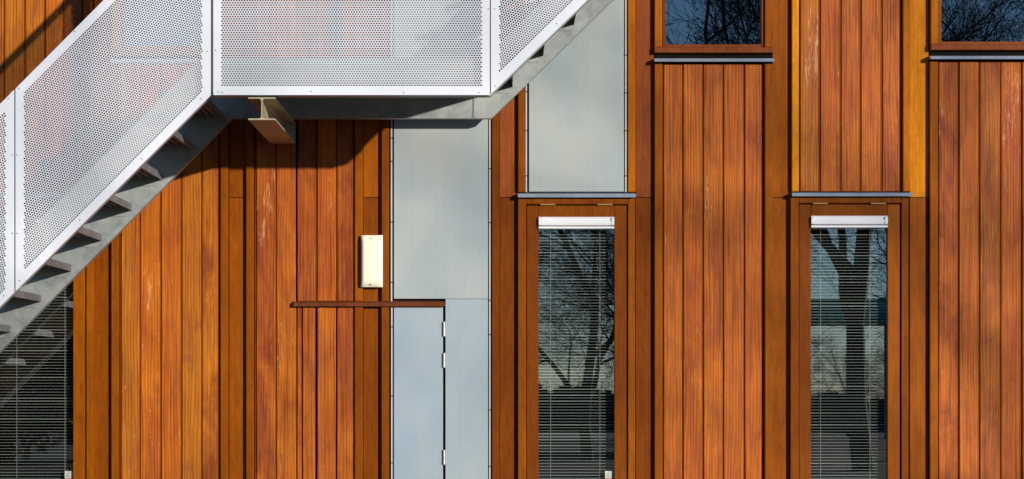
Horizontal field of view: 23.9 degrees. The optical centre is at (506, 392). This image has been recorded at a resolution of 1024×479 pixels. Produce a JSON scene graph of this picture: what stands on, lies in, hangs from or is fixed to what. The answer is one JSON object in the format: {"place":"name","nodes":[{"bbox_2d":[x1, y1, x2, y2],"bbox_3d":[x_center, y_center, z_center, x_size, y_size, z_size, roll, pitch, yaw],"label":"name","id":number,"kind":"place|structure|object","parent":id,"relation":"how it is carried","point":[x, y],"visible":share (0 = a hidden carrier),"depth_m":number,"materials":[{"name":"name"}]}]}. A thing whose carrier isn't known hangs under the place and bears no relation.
{"place":"outdoors","nodes":[
{"label":"outdoors","id":0,"kind":"place"},
{"bbox_2d":[0,0,1023,478],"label":"building","id":1,"kind":"structure","parent":0,"point":[216,308],"depth_m":14.50,"materials":[{"name":"wood"}]},
{"bbox_2d":[0,234,72,478],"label":"venetian blind","id":2,"kind":"object","parent":1,"relation":"attached to","point":[16,418],"visible":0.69,"depth_m":14.57,"materials":[{"name":"grey metal"}]},
{"bbox_2d":[0,199,93,478],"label":"window","id":3,"kind":"structure","parent":1,"relation":"in","point":[83,284],"depth_m":14.50,"materials":[{"name":"brown wood"}]},
{"bbox_2d":[112,0,230,58],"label":"window","id":4,"kind":"structure","parent":1,"relation":"in","point":[113,21],"depth_m":14.48,"materials":[{"name":"glass"}]},
{"bbox_2d":[361,235,382,286],"bbox_3d":[-0.805,-0.782,14.459,0.130,0.310,0.054,0,0,0],"label":"wall lamp","id":5,"kind":"object","parent":1,"relation":"attached to","point":[371,260],"visible":1,"depth_m":14.44,"materials":[{"name":"white plastic"}]},
{"bbox_2d":[303,307,445,478],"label":"door","id":6,"kind":"structure","parent":1,"relation":"in","point":[419,357],"depth_m":14.50,"materials":[{"name":"brown wood"}]},
{"bbox_2d":[539,229,613,478],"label":"venetian blind","id":7,"kind":"object","parent":1,"relation":"attached to","point":[550,362],"visible":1,"depth_m":14.57,"materials":[{"name":"grey metal"}]},
{"bbox_2d":[518,198,634,478],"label":"window","id":8,"kind":"structure","parent":1,"relation":"in","point":[604,215],"depth_m":14.50,"materials":[{"name":"brown wood"}]},
{"bbox_2d":[654,0,772,57],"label":"window","id":9,"kind":"structure","parent":1,"relation":"in","point":[764,49],"depth_m":14.48,"materials":[{"name":"brown wood"}]},
{"bbox_2d":[811,228,885,478],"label":"venetian blind","id":10,"kind":"object","parent":1,"relation":"attached to","point":[820,353],"visible":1,"depth_m":14.57,"materials":[{"name":"grey metal"}]},
{"bbox_2d":[790,197,908,478],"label":"window","id":11,"kind":"structure","parent":1,"relation":"in","point":[806,213],"depth_m":14.50,"materials":[{"name":"brown wood"}]},
{"bbox_2d":[929,0,1023,55],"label":"window","id":12,"kind":"structure","parent":1,"relation":"in","point":[936,47],"depth_m":14.50,"materials":[{"name":"brown wood"}]},
{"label":"pavement","id":13,"kind":"structure","parent":0,"visible":0},
{"bbox_2d":[0,0,612,352],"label":"staircase","id":14,"kind":"structure","parent":13,"relation":"on","point":[134,171],"depth_m":13.17,"materials":[{"name":"metal"}]}
]}

